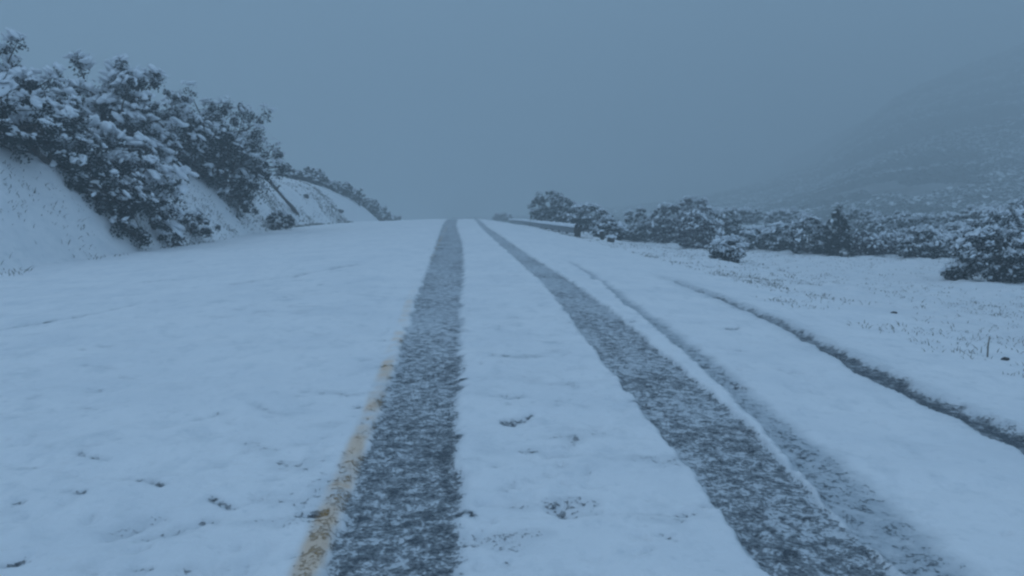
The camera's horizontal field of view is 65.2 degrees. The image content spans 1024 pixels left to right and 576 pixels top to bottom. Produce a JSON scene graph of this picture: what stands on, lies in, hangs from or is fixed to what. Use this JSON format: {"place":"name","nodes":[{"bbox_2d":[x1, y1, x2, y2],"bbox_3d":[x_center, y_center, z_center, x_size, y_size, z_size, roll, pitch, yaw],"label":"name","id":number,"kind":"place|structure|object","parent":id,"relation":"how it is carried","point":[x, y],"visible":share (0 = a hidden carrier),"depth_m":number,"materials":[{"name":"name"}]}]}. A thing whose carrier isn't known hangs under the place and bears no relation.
{"place":"outdoors","nodes":[
{"label":"outdoors","id":0,"kind":"place"},
{"bbox_2d":[0,218,1023,575],"bbox_3d":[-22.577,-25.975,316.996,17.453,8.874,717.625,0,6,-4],"label":"road","id":1,"kind":"structure","parent":0,"point":[428,398],"depth_m":4.96,"materials":[{"name":"white snow"}]},
{"bbox_2d":[0,132,1023,348],"bbox_3d":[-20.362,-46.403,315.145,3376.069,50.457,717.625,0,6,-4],"label":"ground","id":2,"kind":"structure","parent":0,"point":[47,247],"depth_m":23.64,"materials":[{"name":"white snow"}]},
{"bbox_2d":[0,28,92,157],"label":"evergreen tree","id":3,"kind":"object","parent":2,"relation":"on","point":[19,81],"visible":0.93,"depth_m":24.81,"materials":[{"name":"green plant"}]},
{"bbox_2d":[0,94,158,250],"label":"evergreen tree","id":4,"kind":"object","parent":2,"relation":"on","point":[126,205],"visible":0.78,"depth_m":25.28,"materials":[{"name":"green plant"}]},
{"bbox_2d":[62,49,199,246],"bbox_3d":[-14.440,-5.321,29.926,4.675,7.774,8.348,-3,6,-25],"label":"evergreen tree","id":5,"kind":"object","parent":2,"relation":"on","point":[124,126],"visible":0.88,"depth_m":30.23,"materials":[{"name":"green plant"}]},
{"bbox_2d":[0,124,352,275],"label":"bank grass","id":6,"kind":"structure","parent":2,"relation":"on","point":[305,224],"depth_m":41.11,"materials":[{"name":"plant"}]},
{"bbox_2d":[176,207,220,237],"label":"evergreen shrub","id":7,"kind":"object","parent":2,"relation":"on","point":[204,229],"visible":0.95,"depth_m":30.44,"materials":[{"name":"green plant"}]},
{"bbox_2d":[148,80,291,219],"bbox_3d":[-13.919,-6.291,37.146,4.238,6.361,7.831,4,7,35],"label":"evergreen tree","id":8,"kind":"object","parent":2,"relation":"on","point":[195,152],"visible":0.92,"depth_m":37.18,"materials":[{"name":"green plant"}]},
{"bbox_2d":[265,209,294,229],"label":"round shrub","id":9,"kind":"object","parent":2,"relation":"on","point":[276,215],"visible":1,"depth_m":41.95,"materials":[{"name":"green plant"}]},
{"bbox_2d":[261,171,298,214],"bbox_3d":[-14.059,-5.743,48.534,0.500,2.967,13.375,-1,6,-6],"label":"dead tree","id":10,"kind":"object","parent":2,"relation":"on","point":[284,198],"visible":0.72,"depth_m":49.77,"materials":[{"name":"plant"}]},
{"bbox_2d":[273,167,302,179],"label":"shrub","id":11,"kind":"object","parent":2,"relation":"on","point":[294,174],"visible":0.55,"depth_m":71.72,"materials":[{"name":"green plant"}]},
{"bbox_2d":[298,171,313,181],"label":"shrub","id":12,"kind":"object","parent":2,"relation":"on","point":[308,177],"visible":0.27,"depth_m":75.70,"materials":[{"name":"green plant"}]},
{"bbox_2d":[298,165,330,184],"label":"shrub","id":13,"kind":"object","parent":2,"relation":"on","point":[320,178],"visible":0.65,"depth_m":79.43,"materials":[{"name":"green plant"}]},
{"bbox_2d":[319,179,340,191],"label":"shrub","id":14,"kind":"object","parent":2,"relation":"on","point":[332,185],"visible":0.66,"depth_m":83.72,"materials":[{"name":"green plant"}]},
{"bbox_2d":[335,180,354,195],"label":"shrub","id":15,"kind":"object","parent":2,"relation":"on","point":[346,189],"visible":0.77,"depth_m":87.80,"materials":[{"name":"green plant"}]},
{"bbox_2d":[347,188,365,205],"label":"shrub","id":16,"kind":"object","parent":2,"relation":"on","point":[357,196],"visible":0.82,"depth_m":91.90,"materials":[{"name":"green plant"}]},
{"bbox_2d":[362,197,380,214],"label":"shrub","id":17,"kind":"object","parent":2,"relation":"on","point":[373,207],"visible":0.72,"depth_m":101.64,"materials":[{"name":"green plant"}]},
{"bbox_2d":[373,205,391,220],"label":"shrub","id":18,"kind":"object","parent":2,"relation":"on","point":[382,210],"visible":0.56,"depth_m":110.25,"materials":[{"name":"green plant"}]},
{"bbox_2d":[382,214,401,220],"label":"shrub","id":19,"kind":"object","parent":2,"relation":"on","point":[393,218],"visible":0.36,"depth_m":117.95,"materials":[{"name":"green plant"}]},
{"bbox_2d":[492,212,512,221],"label":"shrub","id":20,"kind":"object","parent":2,"relation":"on","point":[499,217],"visible":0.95,"depth_m":139.03,"materials":[{"name":"green plant"}]},
{"bbox_2d":[508,218,580,236],"bbox_3d":[1.535,-5.601,72.797,0.379,1.598,62.221,0,6,-3],"label":"guardrail","id":21,"kind":"object","parent":2,"relation":"on","point":[566,228],"visible":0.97,"depth_m":52.36,"materials":[{"name":"metal"}]},
{"bbox_2d":[527,189,576,221],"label":"shrub","id":22,"kind":"object","parent":2,"relation":"on","point":[543,213],"visible":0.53,"depth_m":69.33,"materials":[{"name":"green plant"}]},
{"bbox_2d":[553,203,590,231],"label":"shrub","id":23,"kind":"object","parent":2,"relation":"on","point":[561,217],"visible":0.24,"depth_m":65.88,"materials":[{"name":"green plant"}]},
{"bbox_2d":[568,202,614,234],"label":"shrub","id":24,"kind":"object","parent":2,"relation":"on","point":[582,209],"visible":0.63,"depth_m":53.80,"materials":[{"name":"green plant"}]},
{"bbox_2d":[598,230,603,239],"bbox_3d":[4.304,-2.469,38.296,0.310,0.641,0.171,-9,6,-3],"label":"short post","id":25,"kind":"object","parent":2,"relation":"on","point":[601,234],"visible":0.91,"depth_m":38.22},
{"bbox_2d":[588,215,628,240],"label":"shrub","id":26,"kind":"object","parent":2,"relation":"on","point":[614,227],"visible":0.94,"depth_m":48.02,"materials":[{"name":"green plant"}]},
{"bbox_2d":[606,235,616,242],"bbox_3d":[4.484,-2.154,36.325,0.554,0.508,0.320,5,5,-4],"label":"short post","id":27,"kind":"object","parent":2,"relation":"on","point":[610,238],"visible":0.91,"depth_m":36.19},
{"bbox_2d":[623,205,656,241],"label":"shrub","id":28,"kind":"object","parent":2,"relation":"on","point":[642,232],"visible":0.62,"depth_m":60.10,"materials":[{"name":"green plant"}]},
{"bbox_2d":[645,202,687,243],"bbox_3d":[11.225,-4.583,57.698,3.196,3.277,3.248,0,6,-4],"label":"shrub","id":29,"kind":"object","parent":2,"relation":"on","point":[663,229],"visible":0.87,"depth_m":56.97,"materials":[{"name":"green plant"}]},
{"bbox_2d":[673,195,715,238],"bbox_3d":[14.759,-5.645,64.737,3.446,3.785,3.138,5,8,43],"label":"shrub","id":30,"kind":"object","parent":2,"relation":"on","point":[703,206],"visible":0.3,"depth_m":64.30,"materials":[{"name":"green plant"}]},
{"bbox_2d":[675,209,724,248],"bbox_3d":[11.638,-3.534,49.642,3.124,2.678,3.204,0,6,-4],"label":"shrub","id":31,"kind":"object","parent":2,"relation":"on","point":[711,229],"visible":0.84,"depth_m":49.05,"materials":[{"name":"green plant"}]},
{"bbox_2d":[695,209,746,244],"bbox_3d":[13.957,-3.911,53.823,3.440,2.817,2.985,0,6,-4],"label":"shrub","id":32,"kind":"object","parent":2,"relation":"on","point":[729,229],"visible":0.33,"depth_m":53.14,"materials":[{"name":"green plant"}]},
{"bbox_2d":[704,233,748,262],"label":"shrub","id":33,"kind":"object","parent":2,"relation":"on","point":[718,249],"visible":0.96,"depth_m":33.39,"materials":[{"name":"green plant"}]},
{"bbox_2d":[713,206,762,227],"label":"shrub","id":34,"kind":"object","parent":2,"relation":"on","point":[743,212],"visible":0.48,"depth_m":78.37,"materials":[{"name":"green plant"}]},
{"bbox_2d":[735,224,778,249],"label":"shrub","id":35,"kind":"object","parent":2,"relation":"on","point":[754,238],"visible":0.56,"depth_m":47.55,"materials":[{"name":"green plant"}]},
{"bbox_2d":[539,228,1023,377],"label":"verge grass","id":36,"kind":"structure","parent":2,"relation":"on","point":[893,329],"depth_m":17.13,"materials":[{"name":"plant"}]},
{"bbox_2d":[760,221,805,250],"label":"shrub","id":37,"kind":"object","parent":2,"relation":"on","point":[775,242],"visible":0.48,"depth_m":45.65,"materials":[{"name":"green plant"}]},
{"bbox_2d":[760,206,822,234],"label":"shrub","id":38,"kind":"object","parent":2,"relation":"on","point":[770,218],"visible":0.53,"depth_m":74.59,"materials":[{"name":"green plant"}]},
{"bbox_2d":[781,214,829,253],"bbox_3d":[15.596,-2.720,41.952,2.792,2.301,2.468,-2,6,-22],"label":"shrub","id":39,"kind":"object","parent":2,"relation":"on","point":[815,237],"visible":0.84,"depth_m":41.61,"materials":[{"name":"green plant"}]},
{"bbox_2d":[820,202,856,256],"bbox_3d":[16.304,-2.852,39.941,1.504,2.838,1.941,-2,6,-16],"label":"cone shrub","id":40,"kind":"object","parent":2,"relation":"on","point":[837,240],"visible":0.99,"depth_m":39.77,"materials":[{"name":"green plant"}]},
{"bbox_2d":[833,207,886,237],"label":"shrub","id":41,"kind":"object","parent":2,"relation":"on","point":[859,224],"visible":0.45,"depth_m":67.28,"materials":[{"name":"green plant"}]},
{"bbox_2d":[844,229,886,255],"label":"shrub","id":42,"kind":"object","parent":2,"relation":"on","point":[867,245],"visible":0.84,"depth_m":39.83,"materials":[{"name":"green plant"}]},
{"bbox_2d":[870,230,906,254],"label":"shrub","id":43,"kind":"object","parent":2,"relation":"on","point":[891,244],"visible":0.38,"depth_m":40.75,"materials":[{"name":"green plant"}]},
{"bbox_2d":[865,210,933,239],"bbox_3d":[28.952,-4.529,59.842,5.133,2.584,3.941,0,6,-4],"label":"shrub","id":44,"kind":"object","parent":2,"relation":"on","point":[904,223],"visible":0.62,"depth_m":59.01,"materials":[{"name":"green plant"}]},
{"bbox_2d":[896,224,947,258],"bbox_3d":[19.118,-2.092,37.312,2.415,1.785,2.326,1,6,9],"label":"shrub","id":45,"kind":"object","parent":2,"relation":"on","point":[920,243],"visible":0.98,"depth_m":36.78,"materials":[{"name":"green plant"}]},
{"bbox_2d":[910,211,964,238],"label":"shrub","id":46,"kind":"object","parent":2,"relation":"on","point":[942,218],"visible":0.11,"depth_m":61.20,"materials":[{"name":"green plant"}]},
{"bbox_2d":[925,233,962,257],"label":"shrub","id":47,"kind":"object","parent":2,"relation":"on","point":[954,237],"visible":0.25,"depth_m":38.01,"materials":[{"name":"green plant"}]},
{"bbox_2d":[937,221,976,248],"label":"shrub","id":48,"kind":"object","parent":2,"relation":"on","point":[956,226],"visible":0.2,"depth_m":47.70,"materials":[{"name":"green plant"}]},
{"bbox_2d":[938,258,984,280],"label":"shrub","id":49,"kind":"object","parent":2,"relation":"on","point":[951,271],"visible":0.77,"depth_m":26.76,"materials":[{"name":"green plant"}]},
{"bbox_2d":[949,237,997,267],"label":"shrub","id":50,"kind":"object","parent":2,"relation":"on","point":[955,256],"visible":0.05,"depth_m":33.43,"materials":[{"name":"green plant"}]},
{"bbox_2d":[943,203,1023,231],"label":"shrub","id":51,"kind":"object","parent":2,"relation":"on","point":[978,213],"visible":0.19,"depth_m":53.66,"materials":[{"name":"green plant"}]},
{"bbox_2d":[950,207,1023,283],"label":"shrub","id":52,"kind":"object","parent":2,"relation":"on","point":[989,237],"visible":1,"depth_m":25.70,"materials":[{"name":"green plant"}]},
{"bbox_2d":[986,335,991,356],"bbox_3d":[4.668,0.610,7.831,0.040,0.309,0.023,0,6,-4],"label":"stake","id":53,"kind":"object","parent":2,"relation":"on","point":[988,346],"visible":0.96,"depth_m":7.82,"materials":[{"name":"brown wood"}]},
{"bbox_2d":[993,196,1023,235],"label":"shrub","id":54,"kind":"object","parent":2,"relation":"on","point":[1017,203],"visible":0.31,"depth_m":51.98,"materials":[{"name":"green plant"}]},
{"bbox_2d":[993,208,1023,261],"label":"shrub","id":55,"kind":"object","parent":2,"relation":"on","point":[1006,225],"visible":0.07,"depth_m":28.39,"materials":[{"name":"green plant"}]},
{"bbox_2d":[0,0,1023,219],"label":"sky","id":56,"kind":"structure","parent":0,"point":[433,109],"materials":[{"name":"grey"}]},
{"bbox_2d":[745,64,1023,209],"bbox_3d":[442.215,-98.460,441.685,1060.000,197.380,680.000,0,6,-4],"label":"hills","id":57,"kind":"structure","parent":0,"point":[809,156],"depth_m":562.65,"materials":[{"name":"white snow"}]},
{"bbox_2d":[445,43,1023,225],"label":"hillside scrub","id":58,"kind":"object","parent":57,"relation":"on","point":[961,120],"visible":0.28,"depth_m":321.80,"materials":[{"name":"plant"}]},
{"bbox_2d":[452,42,1023,225],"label":"hillside snow","id":59,"kind":"structure","parent":57,"relation":"on","point":[987,195],"depth_m":281.38,"materials":[{"name":"white snow"}]}
]}

